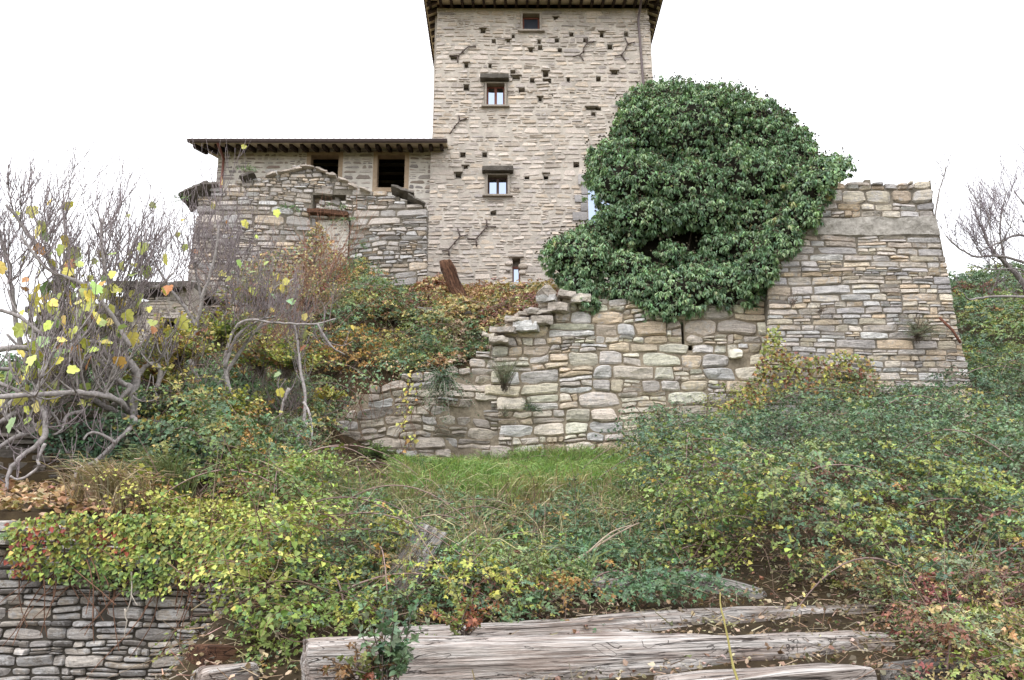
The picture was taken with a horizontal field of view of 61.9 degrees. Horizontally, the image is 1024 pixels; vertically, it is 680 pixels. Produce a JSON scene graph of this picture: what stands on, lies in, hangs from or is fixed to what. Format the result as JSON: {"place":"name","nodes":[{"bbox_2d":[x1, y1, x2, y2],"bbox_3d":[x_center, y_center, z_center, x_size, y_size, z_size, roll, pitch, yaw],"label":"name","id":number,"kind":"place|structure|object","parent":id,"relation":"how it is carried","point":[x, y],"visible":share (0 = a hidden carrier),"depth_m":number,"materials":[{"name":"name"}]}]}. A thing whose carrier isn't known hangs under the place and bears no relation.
{"place":"outdoors","nodes":[
{"label":"outdoors","id":0,"kind":"place"},
{"bbox_2d":[0,278,1023,679],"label":"ground","id":1,"kind":"structure","parent":0,"point":[6,514],"depth_m":7.64,"materials":[{"name":"soil"}]},
{"bbox_2d":[0,113,206,491],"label":"fig tree","id":2,"kind":"object","parent":1,"relation":"on","point":[59,347],"visible":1,"depth_m":10.42,"materials":[{"name":"grey plant"}]},
{"bbox_2d":[0,419,225,482],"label":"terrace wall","id":3,"kind":"structure","parent":1,"relation":"on","point":[6,451],"depth_m":10.20,"materials":[{"name":"stone"}]},
{"bbox_2d":[29,415,216,478],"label":"ivy","id":4,"kind":"object","parent":3,"relation":"attached to","point":[50,449],"visible":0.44,"depth_m":10.04,"materials":[{"name":"green plant"}]},
{"bbox_2d":[35,450,204,516],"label":"grass tuft","id":5,"kind":"object","parent":1,"relation":"on","point":[100,488],"visible":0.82,"depth_m":7.51,"materials":[{"name":"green plant"}]},
{"bbox_2d":[0,521,242,679],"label":"dry stone wall","id":6,"kind":"structure","parent":1,"relation":"on","point":[64,649],"depth_m":6.69,"materials":[{"name":"grey stone"}]},
{"bbox_2d":[124,608,127,636],"bbox_3d":[-2.962,2.169,6.530,0.036,0.219,0.013,0,-13,0],"label":"root","id":7,"kind":"object","parent":6,"relation":"hanging from","point":[126,620],"visible":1,"depth_m":6.53,"materials":[{"name":"beige plant"}]},
{"bbox_2d":[0,510,275,678],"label":"hanging vine","id":8,"kind":"object","parent":6,"relation":"hanging from","point":[31,555],"visible":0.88,"depth_m":6.65,"materials":[{"name":"green plant"}]},
{"bbox_2d":[126,571,137,612],"bbox_3d":[-2.922,1.942,6.582,0.098,0.332,0.014,0,-13,0],"label":"root","id":9,"kind":"object","parent":8,"relation":"hanging from","point":[131,597],"visible":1,"depth_m":6.57,"materials":[{"name":"beige plant"}]},
{"bbox_2d":[167,562,206,587],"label":"stalk","id":10,"kind":"object","parent":8,"relation":"hanging from","point":[168,563],"visible":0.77,"depth_m":6.57,"materials":[{"name":"beige plant"}]},
{"bbox_2d":[25,280,226,343],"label":"stone outbuilding","id":11,"kind":"structure","parent":1,"relation":"on","point":[169,303],"depth_m":21.75,"materials":[{"name":"stone"}]},
{"bbox_2d":[152,313,174,337],"bbox_3d":[-8.815,-0.181,21.996,0.560,0.850,0.844,0,-13,0],"label":"window","id":12,"kind":"structure","parent":11,"relation":"in","point":[172,323],"depth_m":21.67,"materials":[{"name":"paint"}]},
{"bbox_2d":[0,309,296,429],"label":"bank scrub","id":13,"kind":"object","parent":1,"relation":"on","point":[110,414],"visible":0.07,"depth_m":11.91,"materials":[{"name":"green plant"}]},
{"bbox_2d":[121,346,205,395],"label":"yellow shrub","id":14,"kind":"object","parent":1,"relation":"on","point":[147,373],"visible":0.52,"depth_m":11.26,"materials":[{"name":"green plant"}]},
{"bbox_2d":[100,443,232,502],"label":"grass tuft","id":15,"kind":"object","parent":1,"relation":"on","point":[163,464],"visible":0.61,"depth_m":8.42,"materials":[{"name":"green plant"}]},
{"bbox_2d":[129,310,242,372],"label":"yellow shrub","id":16,"kind":"object","parent":1,"relation":"on","point":[188,348],"visible":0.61,"depth_m":11.56,"materials":[{"name":"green plant"}]},
{"bbox_2d":[113,205,269,311],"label":"bare shrub","id":17,"kind":"object","parent":1,"relation":"on","point":[188,274],"visible":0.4,"depth_m":19.86,"materials":[{"name":"grey plant"}]},
{"bbox_2d":[141,394,251,437],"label":"yellow shrub","id":18,"kind":"object","parent":1,"relation":"on","point":[180,412],"visible":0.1,"depth_m":10.91,"materials":[{"name":"green plant"}]},
{"bbox_2d":[105,265,291,428],"bbox_3d":[-4.613,0.168,11.155,3.017,2.263,1.826,0,-13,0],"label":"bare shrub","id":19,"kind":"object","parent":1,"relation":"on","point":[176,366],"visible":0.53,"depth_m":11.23,"materials":[{"name":"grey plant"}]},
{"bbox_2d":[185,644,243,666],"bbox_3d":[-1.810,1.991,5.306,0.216,0.186,0.412,-7,-23,29],"label":"log","id":20,"kind":"object","parent":1,"relation":"on","point":[222,652],"visible":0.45,"depth_m":5.17,"materials":[{"name":"brown wood"}]},
{"bbox_2d":[172,297,272,354],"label":"yellow shrub","id":21,"kind":"object","parent":1,"relation":"on","point":[220,331],"visible":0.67,"depth_m":12.79,"materials":[{"name":"green plant"}]},
{"bbox_2d":[190,662,259,679],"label":"log","id":22,"kind":"object","parent":1,"relation":"on","point":[208,672],"visible":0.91,"depth_m":4.87,"materials":[{"name":"grey wood"}]},
{"bbox_2d":[191,384,282,431],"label":"yellow shrub","id":23,"kind":"object","parent":1,"relation":"on","point":[249,407],"visible":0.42,"depth_m":11.57,"materials":[{"name":"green plant"}]},
{"bbox_2d":[122,120,353,469],"bbox_3d":[-4.060,-0.632,12.541,3.479,5.293,1.939,0,-13,0],"label":"fig tree","id":24,"kind":"object","parent":1,"relation":"on","point":[254,292],"visible":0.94,"depth_m":12.65,"materials":[{"name":"grey plant"}]},
{"bbox_2d":[65,405,417,677],"bbox_3d":[-2.337,1.677,7.688,3.163,2.940,5.391,0,-13,0],"label":"vine mound","id":25,"kind":"object","parent":1,"relation":"on","point":[252,517],"visible":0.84,"depth_m":6.78,"materials":[{"name":"green plant"}]},
{"bbox_2d":[191,587,224,610],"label":"stalk","id":26,"kind":"object","parent":25,"relation":"on","point":[204,601],"visible":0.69,"depth_m":6.51,"materials":[{"name":"beige plant"}]},
{"bbox_2d":[180,243,332,384],"bbox_3d":[-4.308,-0.348,14.312,2.602,2.530,1.813,6,-14,-23],"label":"bare shrub","id":27,"kind":"object","parent":1,"relation":"on","point":[270,339],"visible":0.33,"depth_m":14.16,"materials":[{"name":"brown plant"}]},
{"bbox_2d":[206,323,311,378],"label":"yellow shrub","id":28,"kind":"object","parent":1,"relation":"on","point":[256,366],"visible":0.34,"depth_m":13.57,"materials":[{"name":"green plant"}]},
{"bbox_2d":[206,259,320,317],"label":"yellow shrub","id":29,"kind":"object","parent":1,"relation":"on","point":[258,289],"visible":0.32,"depth_m":14.89,"materials":[{"name":"green plant"}]},
{"bbox_2d":[238,325,337,380],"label":"yellow shrub","id":30,"kind":"object","parent":1,"relation":"on","point":[288,364],"visible":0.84,"depth_m":13.15,"materials":[{"name":"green plant"}]},
{"bbox_2d":[219,309,359,440],"bbox_3d":[-3.489,0.635,12.980,2.210,1.930,1.641,0,-13,0],"label":"bare shrub","id":31,"kind":"object","parent":1,"relation":"on","point":[294,400],"visible":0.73,"depth_m":13.24,"materials":[{"name":"brown plant"}]},
{"bbox_2d":[235,222,357,303],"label":"ruin creeper","id":32,"kind":"object","parent":1,"relation":"on","point":[308,241],"visible":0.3,"depth_m":24.67,"materials":[{"name":"brown plant"}]},
{"bbox_2d":[210,194,386,352],"bbox_3d":[-4.174,-1.313,17.005,3.391,3.165,2.323,0,-13,0],"label":"bare shrub","id":33,"kind":"object","parent":1,"relation":"on","point":[304,287],"visible":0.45,"depth_m":16.90,"materials":[{"name":"brown plant"}]},
{"bbox_2d":[108,248,495,504],"bbox_3d":[-4.105,1.131,24.608,6.495,8.503,32.248,1,-13,-5],"label":"bank scrub","id":34,"kind":"object","parent":1,"relation":"on","point":[236,424],"visible":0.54,"depth_m":14.09,"materials":[{"name":"green plant"}]},
{"bbox_2d":[178,164,428,336],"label":"ruined wall","id":35,"kind":"structure","parent":1,"relation":"on","point":[399,249],"depth_m":25.49,"materials":[{"name":"stone"}]},
{"bbox_2d":[171,193,187,202],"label":"seedling","id":36,"kind":"object","parent":35,"relation":"attached to","point":[184,196],"visible":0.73,"depth_m":25.37,"materials":[{"name":"green plant"}]},
{"bbox_2d":[236,163,256,172],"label":"seedling","id":37,"kind":"object","parent":35,"relation":"on","point":[247,168],"visible":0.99,"depth_m":25.66,"materials":[{"name":"green plant"}]},
{"bbox_2d":[277,202,299,214],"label":"seedling","id":38,"kind":"object","parent":35,"relation":"attached to","point":[286,207],"visible":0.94,"depth_m":25.31,"materials":[{"name":"green plant"}]},
{"bbox_2d":[306,227,326,237],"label":"seedling","id":39,"kind":"object","parent":35,"relation":"attached to","point":[315,233],"visible":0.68,"depth_m":25.14,"materials":[{"name":"green plant"}]},
{"bbox_2d":[315,220,349,272],"bbox_3d":[-5.345,-2.748,25.504,1.018,1.680,0.275,0,-13,0],"label":"blocked doorway","id":40,"kind":"structure","parent":35,"relation":"in","point":[336,231],"depth_m":25.48,"materials":[{"name":"stone"}]},
{"bbox_2d":[319,202,348,210],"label":"seedling","id":41,"kind":"object","parent":35,"relation":"on","point":[333,204],"visible":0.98,"depth_m":25.45,"materials":[{"name":"green plant"}]},
{"bbox_2d":[328,217,358,225],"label":"seedling","id":42,"kind":"object","parent":35,"relation":"attached to","point":[344,219],"visible":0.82,"depth_m":25.21,"materials":[{"name":"green plant"}]},
{"bbox_2d":[345,239,367,249],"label":"seedling","id":43,"kind":"object","parent":35,"relation":"on","point":[361,244],"visible":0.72,"depth_m":25.05,"materials":[{"name":"green plant"}]},
{"bbox_2d":[187,138,447,284],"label":"stone house","id":44,"kind":"structure","parent":1,"relation":"on","point":[377,164],"depth_m":28.22,"materials":[{"name":"stone"}]},
{"bbox_2d":[306,152,342,176],"bbox_3d":[-6.210,-5.477,28.375,1.201,1.514,0.416,0,-13,0],"label":"window","id":45,"kind":"structure","parent":44,"relation":"in","point":[310,155],"depth_m":28.35,"materials":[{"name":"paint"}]},
{"bbox_2d":[372,152,408,191],"bbox_3d":[-4.005,-5.524,28.386,1.187,1.418,0.416,0,-13,0],"label":"window","id":46,"kind":"structure","parent":44,"relation":"in","point":[377,155],"depth_m":28.28,"materials":[{"name":"paint"}]},
{"bbox_2d":[284,265,350,313],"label":"yellow shrub","id":47,"kind":"object","parent":1,"relation":"on","point":[317,293],"visible":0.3,"depth_m":18.09,"materials":[{"name":"green plant"}]},
{"bbox_2d":[260,474,382,519],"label":"grass tuft","id":48,"kind":"object","parent":1,"relation":"on","point":[327,488],"visible":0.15,"depth_m":9.04,"materials":[{"name":"green plant"}]},
{"bbox_2d":[311,383,349,404],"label":"yellow shrub","id":49,"kind":"object","parent":1,"relation":"on","point":[326,394],"visible":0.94,"depth_m":13.61,"materials":[{"name":"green plant"}]},
{"bbox_2d":[276,184,386,316],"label":"bare shrub","id":50,"kind":"object","parent":1,"relation":"on","point":[324,259],"visible":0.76,"depth_m":20.14,"materials":[{"name":"brown plant"}]},
{"bbox_2d":[316,635,397,679],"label":"bramble sprig","id":51,"kind":"object","parent":1,"relation":"on","point":[362,671],"visible":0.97,"depth_m":4.19,"materials":[{"name":"green plant"}]},
{"bbox_2d":[316,359,406,449],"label":"rampart end weeds","id":52,"kind":"object","parent":1,"relation":"on","point":[367,383],"visible":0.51,"depth_m":16.37,"materials":[{"name":"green plant"}]},
{"bbox_2d":[172,462,583,672],"bbox_3d":[-1.030,1.859,6.656,3.063,1.754,2.796,7,-15,-27],"label":"corner scrub","id":53,"kind":"object","parent":1,"relation":"on","point":[462,558],"visible":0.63,"depth_m":6.17,"materials":[{"name":"green plant"}]},
{"bbox_2d":[355,434,400,458],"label":"herb clump","id":54,"kind":"object","parent":1,"relation":"on","point":[373,453],"visible":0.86,"depth_m":16.14,"materials":[{"name":"green plant"}]},
{"bbox_2d":[350,598,429,679],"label":"bramble sprig","id":55,"kind":"object","parent":1,"relation":"on","point":[395,649],"visible":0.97,"depth_m":4.27,"materials":[{"name":"green plant"}]},
{"bbox_2d":[372,479,442,504],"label":"grass tuft","id":56,"kind":"object","parent":1,"relation":"on","point":[403,489],"visible":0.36,"depth_m":10.27,"materials":[{"name":"green plant"}]},
{"bbox_2d":[373,522,446,605],"bbox_3d":[-0.799,1.788,6.730,0.261,0.830,0.069,17,-49,16],"label":"plank","id":57,"kind":"object","parent":1,"relation":"on","point":[434,539],"visible":0.37,"depth_m":6.80,"materials":[{"name":"grey wood"}]},
{"bbox_2d":[0,369,821,611],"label":"leaf litter","id":58,"kind":"object","parent":1,"relation":"on","point":[38,499],"visible":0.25,"depth_m":7.69,"materials":[{"name":"brown plant"}]},
{"bbox_2d":[385,362,441,454],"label":"slope creeper","id":59,"kind":"object","parent":1,"relation":"on","point":[411,407],"visible":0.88,"depth_m":16.34,"materials":[{"name":"yellow plant"}]},
{"bbox_2d":[387,453,450,479],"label":"herb clump","id":60,"kind":"object","parent":1,"relation":"on","point":[421,459],"visible":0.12,"depth_m":12.10,"materials":[{"name":"green plant"}]},
{"bbox_2d":[334,273,562,333],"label":"autumn hedge","id":61,"kind":"object","parent":1,"relation":"on","point":[521,293],"visible":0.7,"depth_m":21.15,"materials":[{"name":"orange plant"}]},
{"bbox_2d":[416,306,487,317],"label":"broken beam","id":62,"kind":"structure","parent":1,"relation":"on","point":[467,312],"depth_m":21.20,"materials":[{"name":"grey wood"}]},
{"bbox_2d":[439,259,466,296],"bbox_3d":[-1.486,-1.429,22.521,0.478,1.571,0.430,-19,-12,-4],"label":"rotten post","id":63,"kind":"object","parent":1,"relation":"on","point":[450,275],"visible":0.65,"depth_m":22.41,"materials":[{"name":"brown wood"}]},
{"bbox_2d":[387,278,558,379],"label":"rampart top weeds","id":64,"kind":"object","parent":1,"relation":"on","point":[458,352],"visible":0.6,"depth_m":18.71,"materials":[{"name":"green plant"}]},
{"bbox_2d":[275,441,677,602],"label":"grass","id":65,"kind":"structure","parent":1,"relation":"on","point":[486,474],"depth_m":10.76,"materials":[{"name":"green plant"}]},
{"bbox_2d":[220,439,757,632],"bbox_3d":[-0.177,1.977,9.483,5.260,2.516,7.832,0,-13,0],"label":"bramble carpet","id":66,"kind":"object","parent":1,"relation":"on","point":[645,585],"visible":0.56,"depth_m":7.00,"materials":[{"name":"green plant"}]},
{"bbox_2d":[423,0,662,285],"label":"stone tower","id":67,"kind":"structure","parent":1,"relation":"on","point":[525,94],"depth_m":28.42,"materials":[{"name":"stone"}]},
{"bbox_2d":[481,82,509,107],"bbox_3d":[-0.550,-8.186,28.646,0.941,0.934,0.403,0,-13,0],"label":"window","id":68,"kind":"structure","parent":67,"relation":"in","point":[495,93],"depth_m":28.76,"materials":[{"name":"stone"}]},
{"bbox_2d":[482,173,512,196],"bbox_3d":[-0.469,-5.029,27.917,0.991,0.807,0.404,0,-13,0],"label":"window","id":69,"kind":"structure","parent":67,"relation":"in","point":[496,184],"depth_m":28.04,"materials":[{"name":"stone"}]},
{"bbox_2d":[512,261,519,281],"bbox_3d":[0.136,-2.192,27.371,0.273,0.832,0.352,0,-13,0],"label":"window","id":70,"kind":"structure","parent":67,"relation":"in","point":[515,271],"depth_m":27.43,"materials":[{"name":"glass"}]},
{"bbox_2d":[518,12,544,32],"bbox_3d":[0.653,-10.836,29.258,0.924,0.760,0.403,0,-13,0],"label":"window","id":71,"kind":"structure","parent":67,"relation":"in","point":[529,21],"depth_m":29.28,"materials":[{"name":"stone"}]},
{"bbox_2d":[572,174,608,229],"bbox_3d":[2.676,-4.496,27.844,1.451,2.374,0.386,0,-13,0],"label":"window","id":72,"kind":"structure","parent":67,"relation":"in","point":[582,215],"depth_m":27.72,"materials":[{"name":"beige glass"}]},
{"bbox_2d":[330,284,766,458],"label":"rampart wall","id":73,"kind":"structure","parent":1,"relation":"on","point":[620,353],"depth_m":16.84,"materials":[{"name":"stone"}]},
{"bbox_2d":[400,361,482,425],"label":"plant","id":74,"kind":"object","parent":73,"relation":"attached to","point":[443,379],"visible":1,"depth_m":16.22,"materials":[{"name":"green plant"}]},
{"bbox_2d":[486,351,523,392],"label":"wall shrub","id":75,"kind":"object","parent":73,"relation":"attached to","point":[504,376],"visible":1,"depth_m":16.45,"materials":[{"name":"green plant"}]},
{"bbox_2d":[496,405,515,417],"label":"wall weed","id":76,"kind":"object","parent":73,"relation":"attached to","point":[505,413],"depth_m":16.44,"materials":[{"name":"green plant"}]},
{"bbox_2d":[520,398,543,413],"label":"wall weed","id":77,"kind":"object","parent":73,"relation":"attached to","point":[533,407],"depth_m":16.43,"materials":[{"name":"green plant"}]},
{"bbox_2d":[426,435,678,462],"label":"rampart foot scrub","id":78,"kind":"object","parent":1,"relation":"on","point":[546,449],"visible":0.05,"depth_m":15.48,"materials":[{"name":"green plant"}]},
{"bbox_2d":[541,362,565,454],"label":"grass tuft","id":79,"kind":"object","parent":1,"relation":"on","point":[548,441],"visible":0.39,"depth_m":16.47,"materials":[{"name":"green plant"}]},
{"bbox_2d":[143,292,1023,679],"bbox_3d":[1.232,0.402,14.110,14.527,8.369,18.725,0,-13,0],"label":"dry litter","id":80,"kind":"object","parent":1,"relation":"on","point":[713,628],"visible":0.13,"depth_m":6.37,"materials":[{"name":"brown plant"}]},
{"bbox_2d":[541,523,639,577],"bbox_3d":[0.641,1.771,7.142,0.951,0.484,0.119,3,-13,-12],"label":"stick","id":81,"kind":"object","parent":1,"relation":"on","point":[598,543],"visible":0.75,"depth_m":7.22,"materials":[{"name":"wood"}]},
{"bbox_2d":[300,630,895,679],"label":"timber beam","id":82,"kind":"structure","parent":1,"relation":"on","point":[483,657],"depth_m":4.98,"materials":[{"name":"grey wood"}]},
{"bbox_2d":[419,583,500,635],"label":"bramble sprig","id":83,"kind":"object","parent":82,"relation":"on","point":[470,621],"visible":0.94,"depth_m":5.22,"materials":[{"name":"green plant"}]},
{"bbox_2d":[584,577,630,594],"bbox_3d":[0.767,1.961,6.809,0.417,0.130,0.159,-2,-12,31],"label":"log","id":84,"kind":"object","parent":1,"relation":"on","point":[599,582],"visible":0.3,"depth_m":6.75,"materials":[{"name":"grey wood"}]},
{"bbox_2d":[375,604,884,635],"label":"timber beam","id":85,"kind":"structure","parent":1,"relation":"on","point":[622,621],"depth_m":5.89,"materials":[{"name":"grey wood"}]},
{"bbox_2d":[632,572,675,587],"bbox_3d":[1.216,2.078,7.286,0.401,0.144,0.142,6,-11,16],"label":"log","id":86,"kind":"object","parent":1,"relation":"on","point":[651,575],"visible":0.12,"depth_m":7.26,"materials":[{"name":"wood"}]},
{"bbox_2d":[534,72,858,323],"bbox_3d":[4.101,-3.115,18.974,7.074,6.429,3.657,-2,-13,7],"label":"ivy","id":87,"kind":"object","parent":1,"relation":"on","point":[702,190],"visible":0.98,"depth_m":17.95,"materials":[{"name":"green plant"}]},
{"bbox_2d":[817,154,853,206],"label":"bastion ivy","id":88,"kind":"object","parent":87,"relation":"attached to","point":[831,174],"visible":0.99,"depth_m":17.00,"materials":[{"name":"green plant"}]},
{"bbox_2d":[678,570,766,598],"bbox_3d":[1.724,2.037,7.026,0.729,0.160,0.176,9,-9,19],"label":"log","id":89,"kind":"object","parent":1,"relation":"on","point":[735,585],"visible":0.3,"depth_m":6.95,"materials":[{"name":"grey wood"}]},
{"bbox_2d":[602,396,865,598],"bbox_3d":[2.261,1.485,9.162,2.636,2.286,5.559,0,-13,0],"label":"yellow vine","id":90,"kind":"object","parent":1,"relation":"on","point":[723,551],"visible":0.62,"depth_m":7.94,"materials":[{"name":"green plant"}]},
{"bbox_2d":[654,663,876,679],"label":"timber beam","id":91,"kind":"structure","parent":1,"relation":"on","point":[821,671],"depth_m":4.44,"materials":[{"name":"grey wood"}]},
{"bbox_2d":[719,592,738,679],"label":"stalk","id":92,"kind":"object","parent":91,"relation":"on","point":[732,663],"visible":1,"depth_m":4.21,"materials":[{"name":"beige plant"}]},
{"bbox_2d":[715,324,881,423],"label":"wall creeper","id":93,"kind":"object","parent":1,"relation":"on","point":[788,376],"depth_m":16.19,"materials":[{"name":"yellow plant"}]},
{"bbox_2d":[582,308,1023,619],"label":"bramble thicket","id":94,"kind":"object","parent":1,"relation":"on","point":[881,426],"visible":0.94,"depth_m":9.42,"materials":[{"name":"green plant"}]},
{"bbox_2d":[762,180,976,453],"bbox_3d":[6.874,0.065,19.020,4.085,6.288,5.305,0,-13,0],"label":"stone bastion","id":95,"kind":"object","parent":1,"relation":"on","point":[867,267],"visible":0.67,"depth_m":16.93,"materials":[{"name":"stone"}]},
{"bbox_2d":[784,291,802,306],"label":"wall weed","id":96,"kind":"object","parent":95,"relation":"attached to","point":[794,302],"depth_m":16.66,"materials":[{"name":"green plant"}]},
{"bbox_2d":[813,305,828,315],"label":"wall weed","id":97,"kind":"object","parent":95,"relation":"attached to","point":[821,310],"depth_m":16.60,"materials":[{"name":"green plant"}]},
{"bbox_2d":[894,313,951,343],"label":"plant","id":98,"kind":"object","parent":95,"relation":"attached to","point":[919,331],"visible":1,"depth_m":16.42,"materials":[{"name":"green plant"}]},
{"bbox_2d":[772,505,1023,679],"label":"autumn bramble","id":99,"kind":"object","parent":1,"relation":"on","point":[957,632],"visible":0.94,"depth_m":5.53,"materials":[{"name":"green plant"}]},
{"bbox_2d":[929,141,956,215],"bbox_3d":[9.893,-3.693,19.485,0.636,1.900,0.568,-8,-15,32],"label":"sapling","id":100,"kind":"object","parent":1,"relation":"on","point":[944,175],"visible":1,"depth_m":19.48,"materials":[{"name":"grey plant"}]},
{"bbox_2d":[880,653,1012,679],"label":"log","id":101,"kind":"object","parent":1,"relation":"on","point":[889,675],"visible":0.31,"depth_m":5.03,"materials":[{"name":"grey wood"}]},
{"bbox_2d":[915,118,1023,303],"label":"bare tree","id":102,"kind":"object","parent":1,"relation":"on","point":[1002,256],"visible":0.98,"depth_m":20.02,"materials":[{"name":"grey plant"}]},
{"bbox_2d":[923,603,1023,677],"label":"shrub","id":103,"kind":"object","parent":1,"relation":"on","point":[996,637],"visible":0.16,"depth_m":5.16,"materials":[{"name":"green plant"}]},
{"bbox_2d":[947,259,1023,389],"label":"hillside scrub","id":104,"kind":"object","parent":1,"relation":"on","point":[999,309],"visible":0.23,"depth_m":26.73,"materials":[{"name":"green plant"}]},
{"bbox_2d":[0,0,1023,361],"label":"sky","id":105,"kind":"structure","parent":0,"point":[886,83],"materials":[{"name":"white"}]}
]}

